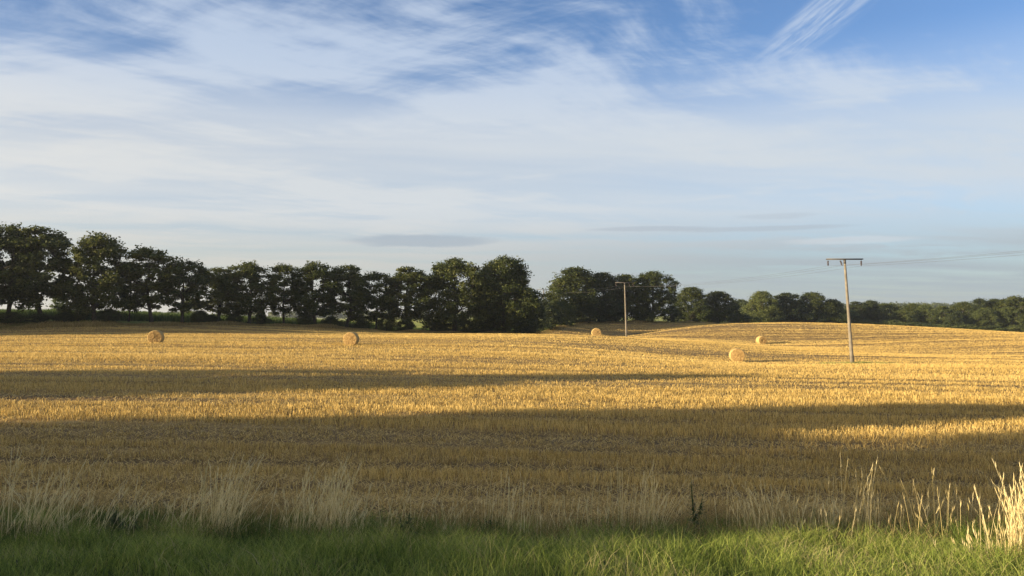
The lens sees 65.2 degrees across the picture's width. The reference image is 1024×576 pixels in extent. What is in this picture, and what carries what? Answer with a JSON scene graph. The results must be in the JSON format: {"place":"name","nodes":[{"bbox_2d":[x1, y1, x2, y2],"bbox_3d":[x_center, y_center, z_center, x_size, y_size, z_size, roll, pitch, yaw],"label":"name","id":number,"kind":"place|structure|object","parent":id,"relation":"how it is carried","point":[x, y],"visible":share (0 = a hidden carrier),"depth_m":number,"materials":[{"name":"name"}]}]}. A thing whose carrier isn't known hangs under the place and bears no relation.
{"place":"outdoors","nodes":[
{"label":"outdoors","id":0,"kind":"place"},
{"bbox_2d":[0,443,173,542],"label":"tall grass","id":1,"kind":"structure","parent":0,"point":[36,516],"depth_m":9.40,"materials":[{"name":"plant"}]},
{"bbox_2d":[129,448,286,542],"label":"tall grass","id":2,"kind":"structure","parent":0,"point":[222,512],"depth_m":9.55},
{"bbox_2d":[274,456,381,537],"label":"tall grass","id":3,"kind":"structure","parent":0,"point":[337,504],"depth_m":9.88,"materials":[{"name":"plant"}]},
{"bbox_2d":[329,471,597,538],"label":"tall grass","id":4,"kind":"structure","parent":0,"point":[506,517],"depth_m":10.10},
{"bbox_2d":[0,316,1023,575],"bbox_3d":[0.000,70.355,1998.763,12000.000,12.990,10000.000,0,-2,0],"label":"ground","id":5,"kind":"structure","parent":0,"point":[790,336],"depth_m":30.41,"materials":[{"name":"soil"}]},
{"bbox_2d":[0,248,17,290],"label":"oak tree","id":6,"kind":"object","parent":5,"relation":"on","point":[1,287],"visible":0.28,"depth_m":125.32,"materials":[{"name":"green plant"}]},
{"bbox_2d":[0,311,28,323],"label":"bush","id":7,"kind":"object","parent":5,"relation":"on","point":[15,317],"visible":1,"depth_m":123.05,"materials":[{"name":"green plant"}]},
{"bbox_2d":[0,222,50,317],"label":"oak tree","id":8,"kind":"object","parent":5,"relation":"on","point":[10,233],"visible":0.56,"depth_m":124.12,"materials":[{"name":"green plant"}]},
{"bbox_2d":[24,313,59,322],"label":"bush","id":9,"kind":"object","parent":5,"relation":"on","point":[39,317],"visible":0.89,"depth_m":124.20,"materials":[{"name":"green plant"}]},
{"bbox_2d":[0,225,84,313],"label":"oak tree","id":10,"kind":"object","parent":5,"relation":"on","point":[52,244],"visible":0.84,"depth_m":124.33,"materials":[{"name":"green plant"}]},
{"bbox_2d":[48,292,67,308],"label":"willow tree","id":11,"kind":"object","parent":5,"relation":"on","point":[51,306],"visible":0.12,"depth_m":189.06,"materials":[{"name":"green plant"}]},
{"bbox_2d":[51,312,76,321],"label":"bush","id":12,"kind":"object","parent":5,"relation":"on","point":[58,317],"visible":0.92,"depth_m":125.45,"materials":[{"name":"green plant"}]},
{"bbox_2d":[58,301,91,320],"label":"bush","id":13,"kind":"object","parent":5,"relation":"on","point":[79,316],"visible":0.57,"depth_m":127.09,"materials":[{"name":"green plant"}]},
{"bbox_2d":[54,230,141,321],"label":"oak tree","id":14,"kind":"object","parent":5,"relation":"on","point":[98,248],"visible":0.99,"depth_m":125.37,"materials":[{"name":"green plant"}]},
{"bbox_2d":[94,308,124,322],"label":"bush","id":15,"kind":"object","parent":5,"relation":"on","point":[107,314],"visible":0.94,"depth_m":127.26,"materials":[{"name":"green plant"}]},
{"bbox_2d":[101,507,123,534],"bbox_3d":[-4.740,2.830,9.508,0.322,0.431,0.316,0,-2,0],"label":"weed plant","id":16,"kind":"object","parent":5,"relation":"on","point":[113,519],"visible":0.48,"depth_m":9.48,"materials":[{"name":"green plant"}]},
{"bbox_2d":[112,261,149,321],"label":"oak tree","id":17,"kind":"object","parent":5,"relation":"on","point":[134,295],"visible":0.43,"depth_m":130.05,"materials":[{"name":"green plant"}]},
{"bbox_2d":[121,517,141,538],"bbox_3d":[-4.506,2.876,9.408,0.282,0.332,0.320,1,-2,-26],"label":"weed plant","id":18,"kind":"object","parent":5,"relation":"on","point":[134,525],"visible":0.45,"depth_m":9.41,"materials":[{"name":"green plant"}]},
{"bbox_2d":[115,243,190,322],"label":"oak tree","id":19,"kind":"object","parent":5,"relation":"on","point":[152,267],"visible":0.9,"depth_m":129.04,"materials":[{"name":"green plant"}]},
{"bbox_2d":[147,330,164,343],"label":"round bale","id":20,"kind":"object","parent":5,"relation":"on","point":[154,336],"visible":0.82,"depth_m":85.30,"materials":[{"name":"yellow plant"}]},
{"bbox_2d":[154,257,211,322],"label":"oak tree","id":21,"kind":"object","parent":5,"relation":"on","point":[187,280],"visible":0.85,"depth_m":132.84,"materials":[{"name":"green plant"}]},
{"bbox_2d":[189,310,214,322],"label":"bush","id":22,"kind":"object","parent":5,"relation":"on","point":[200,318],"visible":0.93,"depth_m":138.12,"materials":[{"name":"green plant"}]},
{"bbox_2d":[184,266,254,322],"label":"oak tree","id":23,"kind":"object","parent":5,"relation":"on","point":[215,298],"visible":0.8,"depth_m":139.65,"materials":[{"name":"green plant"}]},
{"bbox_2d":[226,314,244,322],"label":"bush","id":24,"kind":"object","parent":5,"relation":"on","point":[233,318],"visible":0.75,"depth_m":142.39,"materials":[{"name":"green plant"}]},
{"bbox_2d":[210,260,280,323],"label":"oak tree","id":25,"kind":"object","parent":5,"relation":"on","point":[250,271],"visible":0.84,"depth_m":142.12,"materials":[{"name":"green plant"}]},
{"bbox_2d":[0,308,513,331],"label":"hedge","id":26,"kind":"object","parent":5,"relation":"on","point":[157,317],"visible":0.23,"depth_m":138.14,"materials":[{"name":"green plant"}]},
{"bbox_2d":[251,315,273,323],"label":"bush","id":27,"kind":"object","parent":5,"relation":"on","point":[260,321],"visible":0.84,"depth_m":145.27,"materials":[{"name":"green plant"}]},
{"bbox_2d":[262,262,310,323],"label":"oak tree","id":28,"kind":"object","parent":5,"relation":"on","point":[282,270],"visible":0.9,"depth_m":145.58,"materials":[{"name":"green plant"}]},
{"bbox_2d":[139,310,462,318],"bbox_3d":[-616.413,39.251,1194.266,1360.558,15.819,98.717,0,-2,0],"label":"wood","id":29,"kind":"object","parent":5,"relation":"on","point":[342,316],"visible":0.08,"depth_m":1167.43,"materials":[{"name":"green plant"}]},
{"bbox_2d":[294,313,316,324],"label":"bush","id":30,"kind":"object","parent":5,"relation":"on","point":[304,321],"visible":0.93,"depth_m":148.07,"materials":[{"name":"green plant"}]},
{"bbox_2d":[283,260,346,323],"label":"oak tree","id":31,"kind":"object","parent":5,"relation":"on","point":[313,296],"visible":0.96,"depth_m":146.71,"materials":[{"name":"green plant"}]},
{"bbox_2d":[320,316,347,326],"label":"bush","id":32,"kind":"object","parent":5,"relation":"on","point":[332,320],"visible":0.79,"depth_m":150.18,"materials":[{"name":"green plant"}]},
{"bbox_2d":[317,263,376,327],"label":"oak tree","id":33,"kind":"object","parent":5,"relation":"on","point":[353,279],"visible":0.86,"depth_m":150.82,"materials":[{"name":"green plant"}]},
{"bbox_2d":[343,332,358,344],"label":"round bale","id":34,"kind":"object","parent":5,"relation":"on","point":[350,338],"visible":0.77,"depth_m":85.27,"materials":[{"name":"yellow plant"}]},
{"bbox_2d":[344,315,374,328],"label":"bush","id":35,"kind":"object","parent":5,"relation":"on","point":[361,322],"visible":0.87,"depth_m":153.04,"materials":[{"name":"green plant"}]},
{"bbox_2d":[0,319,738,333],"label":"bank grass","id":36,"kind":"structure","parent":5,"relation":"on","point":[54,324],"depth_m":138.00,"materials":[{"name":"plant"}]},
{"bbox_2d":[346,270,400,329],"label":"oak tree","id":37,"kind":"object","parent":5,"relation":"on","point":[378,303],"visible":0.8,"depth_m":153.97,"materials":[{"name":"green plant"}]},
{"bbox_2d":[373,316,396,330],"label":"bush","id":38,"kind":"object","parent":5,"relation":"on","point":[386,323],"visible":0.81,"depth_m":155.05,"materials":[{"name":"green plant"}]},
{"bbox_2d":[393,321,416,330],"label":"bush","id":39,"kind":"object","parent":5,"relation":"on","point":[406,327],"visible":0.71,"depth_m":156.88,"materials":[{"name":"green plant"}]},
{"bbox_2d":[399,513,416,537],"bbox_3d":[-1.255,2.885,9.595,0.295,0.407,0.302,0,-2,0],"label":"weed plant","id":40,"kind":"object","parent":5,"relation":"on","point":[409,520],"visible":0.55,"depth_m":9.57,"materials":[{"name":"green plant"}]},
{"bbox_2d":[380,266,440,329],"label":"oak tree","id":41,"kind":"object","parent":5,"relation":"on","point":[411,280],"visible":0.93,"depth_m":154.44,"materials":[{"name":"green plant"}]},
{"bbox_2d":[420,322,447,330],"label":"bush","id":42,"kind":"object","parent":5,"relation":"on","point":[431,327],"visible":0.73,"depth_m":158.90,"materials":[{"name":"green plant"}]},
{"bbox_2d":[411,257,501,330],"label":"oak tree","id":43,"kind":"object","parent":5,"relation":"on","point":[445,274],"visible":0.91,"depth_m":156.75,"materials":[{"name":"green plant"}]},
{"bbox_2d":[451,319,476,332],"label":"bush","id":44,"kind":"object","parent":5,"relation":"on","point":[464,328],"visible":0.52,"depth_m":160.37,"materials":[{"name":"green plant"}]},
{"bbox_2d":[471,322,495,332],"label":"bush","id":45,"kind":"object","parent":5,"relation":"on","point":[478,329],"visible":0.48,"depth_m":161.84,"materials":[{"name":"green plant"}]},
{"bbox_2d":[481,316,511,332],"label":"bush","id":46,"kind":"object","parent":5,"relation":"on","point":[496,329],"visible":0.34,"depth_m":162.10,"materials":[{"name":"green plant"}]},
{"bbox_2d":[467,255,545,333],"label":"oak tree","id":47,"kind":"object","parent":5,"relation":"on","point":[512,277],"visible":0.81,"depth_m":159.87,"materials":[{"name":"green plant"}]},
{"bbox_2d":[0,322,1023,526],"bbox_3d":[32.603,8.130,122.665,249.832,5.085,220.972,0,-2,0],"label":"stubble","id":48,"kind":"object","parent":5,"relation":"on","point":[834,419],"visible":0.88,"depth_m":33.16,"materials":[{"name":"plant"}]},
{"bbox_2d":[0,359,1023,523],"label":"loose straw","id":49,"kind":"object","parent":5,"relation":"on","point":[809,505],"visible":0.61,"depth_m":19.87,"materials":[{"name":"plant"}]},
{"bbox_2d":[0,484,1023,549],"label":"dry thatch","id":50,"kind":"object","parent":5,"relation":"on","point":[721,511],"visible":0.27,"depth_m":11.94,"materials":[{"name":"beige plant"}]},
{"bbox_2d":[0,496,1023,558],"bbox_3d":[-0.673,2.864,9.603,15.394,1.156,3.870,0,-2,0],"label":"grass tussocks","id":51,"kind":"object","parent":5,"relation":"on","point":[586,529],"depth_m":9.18,"materials":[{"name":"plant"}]},
{"bbox_2d":[513,319,540,333],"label":"bush","id":52,"kind":"object","parent":5,"relation":"on","point":[529,330],"visible":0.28,"depth_m":166.00,"materials":[{"name":"green plant"}]},
{"bbox_2d":[510,287,548,333],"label":"broadleaf tree","id":53,"kind":"object","parent":5,"relation":"on","point":[542,314],"visible":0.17,"depth_m":167.24,"materials":[{"name":"green plant"}]},
{"bbox_2d":[534,298,563,329],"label":"broadleaf tree","id":54,"kind":"object","parent":5,"relation":"on","point":[550,309],"visible":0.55,"depth_m":182.84,"materials":[{"name":"green plant"}]},
{"bbox_2d":[549,300,577,326],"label":"bush","id":55,"kind":"object","parent":5,"relation":"on","point":[562,307],"visible":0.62,"depth_m":194.85,"materials":[{"name":"green plant"}]},
{"bbox_2d":[541,265,609,322],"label":"broadleaf tree","id":56,"kind":"object","parent":5,"relation":"on","point":[572,280],"visible":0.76,"depth_m":209.67,"materials":[{"name":"green plant"}]},
{"bbox_2d":[563,302,596,323],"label":"bush","id":57,"kind":"object","parent":5,"relation":"on","point":[586,311],"visible":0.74,"depth_m":206.45,"materials":[{"name":"green plant"}]},
{"bbox_2d":[582,271,624,321],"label":"broadleaf tree","id":58,"kind":"object","parent":5,"relation":"on","point":[607,285],"visible":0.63,"depth_m":214.05,"materials":[{"name":"green plant"}]},
{"bbox_2d":[599,305,624,321],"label":"bush","id":59,"kind":"object","parent":5,"relation":"on","point":[610,318],"visible":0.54,"depth_m":214.21,"materials":[{"name":"green plant"}]},
{"bbox_2d":[615,282,633,336],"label":"utility pole","id":60,"kind":"object","parent":5,"relation":"on","point":[625,306],"visible":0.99,"depth_m":149.85,"materials":[{"name":"wood"}]},
{"bbox_2d":[601,274,652,320],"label":"broadleaf tree","id":61,"kind":"object","parent":5,"relation":"on","point":[631,301],"visible":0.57,"depth_m":216.98,"materials":[{"name":"green plant"}]},
{"bbox_2d":[631,305,658,321],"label":"bush","id":62,"kind":"object","parent":5,"relation":"on","point":[649,315],"visible":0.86,"depth_m":216.78,"materials":[{"name":"green plant"}]},
{"bbox_2d":[627,270,681,321],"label":"broadleaf tree","id":63,"kind":"object","parent":5,"relation":"on","point":[670,297],"visible":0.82,"depth_m":218.95,"materials":[{"name":"green plant"}]},
{"bbox_2d":[657,307,684,321],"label":"bush","id":64,"kind":"object","parent":5,"relation":"on","point":[672,318],"visible":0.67,"depth_m":224.90,"materials":[{"name":"green plant"}]},
{"bbox_2d":[673,286,714,321],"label":"broadleaf tree","id":65,"kind":"object","parent":5,"relation":"on","point":[695,299],"visible":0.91,"depth_m":243.39,"materials":[{"name":"green plant"}]},
{"bbox_2d":[685,481,706,529],"bbox_3d":[2.411,2.886,10.508,0.296,0.726,0.303,0,-2,0],"label":"weed plant","id":66,"kind":"object","parent":5,"relation":"on","point":[693,512],"visible":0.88,"depth_m":10.49,"materials":[{"name":"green plant"}]},
{"bbox_2d":[704,290,743,322],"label":"broadleaf tree","id":67,"kind":"object","parent":5,"relation":"on","point":[721,309],"visible":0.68,"depth_m":249.64,"materials":[{"name":"green plant"}]},
{"bbox_2d":[729,348,744,361],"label":"round bale","id":68,"kind":"object","parent":5,"relation":"on","point":[736,354],"visible":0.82,"depth_m":82.19,"materials":[{"name":"yellow plant"}]},
{"bbox_2d":[721,313,764,322],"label":"bush","id":69,"kind":"object","parent":5,"relation":"on","point":[745,317],"visible":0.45,"depth_m":259.25,"materials":[{"name":"green plant"}]},
{"bbox_2d":[756,336,766,343],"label":"round bale","id":70,"kind":"object","parent":5,"relation":"on","point":[761,339],"visible":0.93,"depth_m":137.18,"materials":[{"name":"yellow plant"}]},
{"bbox_2d":[740,291,786,322],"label":"broadleaf tree","id":71,"kind":"object","parent":5,"relation":"on","point":[757,301],"visible":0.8,"depth_m":277.17,"materials":[{"name":"green plant"}]},
{"bbox_2d":[759,310,791,322],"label":"bush","id":72,"kind":"object","parent":5,"relation":"on","point":[773,319],"visible":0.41,"depth_m":276.25,"materials":[{"name":"green plant"}]},
{"bbox_2d":[772,292,810,321],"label":"broadleaf tree","id":73,"kind":"object","parent":5,"relation":"on","point":[786,300],"visible":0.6,"depth_m":282.51,"materials":[{"name":"green plant"}]},
{"bbox_2d":[789,311,827,322],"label":"bush","id":74,"kind":"object","parent":5,"relation":"on","point":[807,315],"visible":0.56,"depth_m":280.14,"materials":[{"name":"green plant"}]},
{"bbox_2d":[798,291,840,322],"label":"broadleaf tree","id":75,"kind":"object","parent":5,"relation":"on","point":[816,300],"visible":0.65,"depth_m":285.06,"materials":[{"name":"green plant"}]},
{"bbox_2d":[816,299,851,322],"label":"broadleaf tree","id":76,"kind":"object","parent":5,"relation":"on","point":[838,304],"visible":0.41,"depth_m":286.22,"materials":[{"name":"green plant"}]},
{"bbox_2d":[821,313,847,322],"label":"bush","id":77,"kind":"object","parent":5,"relation":"on","point":[835,319],"visible":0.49,"depth_m":283.47,"materials":[{"name":"green plant"}]},
{"bbox_2d":[826,258,862,362],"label":"utility pole","id":78,"kind":"object","parent":5,"relation":"on","point":[849,320],"visible":0.98,"depth_m":77.90,"materials":[{"name":"wood"}]},
{"bbox_2d":[543,251,1016,292],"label":"overhead wire","id":79,"kind":"object","parent":78,"relation":"attached to","point":[818,267],"visible":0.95,"depth_m":76.71,"materials":[{"name":"grey"}]},
{"bbox_2d":[725,301,964,322],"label":"wood","id":80,"kind":"object","parent":5,"relation":"on","point":[742,308],"visible":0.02,"depth_m":395.63,"materials":[{"name":"plant"}]},
{"bbox_2d":[841,309,859,322],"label":"tree","id":81,"kind":"object","parent":5,"relation":"on","point":[853,315],"visible":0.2,"depth_m":297.71,"materials":[{"name":"green plant"}]},
{"bbox_2d":[844,301,872,321],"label":"tree","id":82,"kind":"object","parent":5,"relation":"on","point":[858,306],"visible":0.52,"depth_m":302.48,"materials":[{"name":"green plant"}]},
{"bbox_2d":[851,319,885,324],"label":"bush","id":83,"kind":"object","parent":5,"relation":"on","point":[865,321],"visible":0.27,"depth_m":289.88,"materials":[{"name":"green plant"}]},
{"bbox_2d":[859,299,887,323],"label":"tree","id":84,"kind":"object","parent":5,"relation":"on","point":[874,307],"visible":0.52,"depth_m":304.89,"materials":[{"name":"green plant"}]},
{"bbox_2d":[739,301,1019,311],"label":"wood","id":85,"kind":"object","parent":5,"relation":"on","point":[933,304],"visible":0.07,"depth_m":1108.26,"materials":[{"name":"green plant"}]},
{"bbox_2d":[878,302,903,319],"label":"tree","id":86,"kind":"object","parent":5,"relation":"on","point":[891,309],"visible":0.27,"depth_m":311.94,"materials":[{"name":"green plant"}]},
{"bbox_2d":[876,319,910,325],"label":"bush","id":87,"kind":"object","parent":5,"relation":"on","point":[888,322],"visible":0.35,"depth_m":289.85,"materials":[{"name":"green plant"}]},
{"bbox_2d":[889,310,916,325],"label":"wood tree","id":88,"kind":"object","parent":5,"relation":"on","point":[900,315],"visible":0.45,"depth_m":298.37,"materials":[{"name":"green plant"}]},
{"bbox_2d":[899,303,924,322],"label":"tree","id":89,"kind":"object","parent":5,"relation":"on","point":[912,307],"visible":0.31,"depth_m":328.09,"materials":[{"name":"green plant"}]},
{"bbox_2d":[905,321,934,326],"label":"bush","id":90,"kind":"object","parent":5,"relation":"on","point":[919,324],"visible":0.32,"depth_m":289.92,"materials":[{"name":"green plant"}]},
{"bbox_2d":[910,304,939,324],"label":"tree","id":91,"kind":"object","parent":5,"relation":"on","point":[924,309],"visible":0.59,"depth_m":316.32,"materials":[{"name":"green plant"}]},
{"bbox_2d":[922,305,965,327],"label":"wood tree","id":92,"kind":"object","parent":5,"relation":"on","point":[937,312],"visible":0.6,"depth_m":308.91,"materials":[{"name":"green plant"}]},
{"bbox_2d":[942,312,964,325],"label":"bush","id":93,"kind":"object","parent":5,"relation":"on","point":[954,318],"visible":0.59,"depth_m":296.28,"materials":[{"name":"green plant"}]},
{"bbox_2d":[946,301,971,327],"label":"tree","id":94,"kind":"object","parent":5,"relation":"on","point":[963,306],"visible":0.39,"depth_m":327.73,"materials":[{"name":"green plant"}]},
{"bbox_2d":[952,324,992,329],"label":"bush","id":95,"kind":"object","parent":5,"relation":"on","point":[970,326],"visible":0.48,"depth_m":289.74,"materials":[{"name":"green plant"}]},
{"bbox_2d":[966,297,990,324],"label":"tree","id":96,"kind":"object","parent":5,"relation":"on","point":[978,306],"visible":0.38,"depth_m":320.79,"materials":[{"name":"green plant"}]},
{"bbox_2d":[965,307,1002,329],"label":"wood tree","id":97,"kind":"object","parent":5,"relation":"on","point":[987,314],"visible":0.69,"depth_m":297.67,"materials":[{"name":"green plant"}]},
{"bbox_2d":[974,324,1010,331],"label":"bush","id":98,"kind":"object","parent":5,"relation":"on","point":[996,327],"visible":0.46,"depth_m":289.69,"materials":[{"name":"green plant"}]},
{"bbox_2d":[983,298,1006,325],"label":"tree","id":99,"kind":"object","parent":5,"relation":"on","point":[992,303],"visible":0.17,"depth_m":320.42,"materials":[{"name":"green plant"}]},
{"bbox_2d":[993,295,1023,326],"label":"tree","id":100,"kind":"object","parent":5,"relation":"on","point":[1012,302],"visible":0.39,"depth_m":316.96,"materials":[{"name":"green plant"}]},
{"bbox_2d":[995,306,1023,327],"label":"wood tree","id":101,"kind":"object","parent":5,"relation":"on","point":[1007,313],"visible":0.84,"depth_m":298.38,"materials":[{"name":"green plant"}]},
{"bbox_2d":[1006,324,1023,331],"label":"bush","id":102,"kind":"object","parent":5,"relation":"on","point":[1018,328],"visible":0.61,"depth_m":289.56,"materials":[{"name":"green plant"}]},
{"bbox_2d":[0,494,1023,575],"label":"verge grass","id":103,"kind":"structure","parent":0,"point":[476,556],"depth_m":7.33,"materials":[{"name":"plant"}]},
{"bbox_2d":[0,0,1023,315],"label":"sky","id":104,"kind":"structure","parent":0,"point":[700,142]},
{"bbox_2d":[532,460,709,537],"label":"tall grass","id":105,"kind":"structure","parent":0,"point":[634,504],"depth_m":10.35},
{"bbox_2d":[695,456,901,546],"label":"tall grass","id":106,"kind":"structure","parent":0,"point":[780,510],"depth_m":10.07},
{"bbox_2d":[804,360,893,363],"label":"grass patch","id":107,"kind":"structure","parent":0,"point":[852,362],"depth_m":77.78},
{"bbox_2d":[825,466,1002,546],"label":"tall grass","id":108,"kind":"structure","parent":0,"point":[911,512],"depth_m":9.67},
{"bbox_2d":[932,457,1023,568],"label":"tall grass","id":109,"kind":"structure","parent":0,"point":[1018,523],"depth_m":7.59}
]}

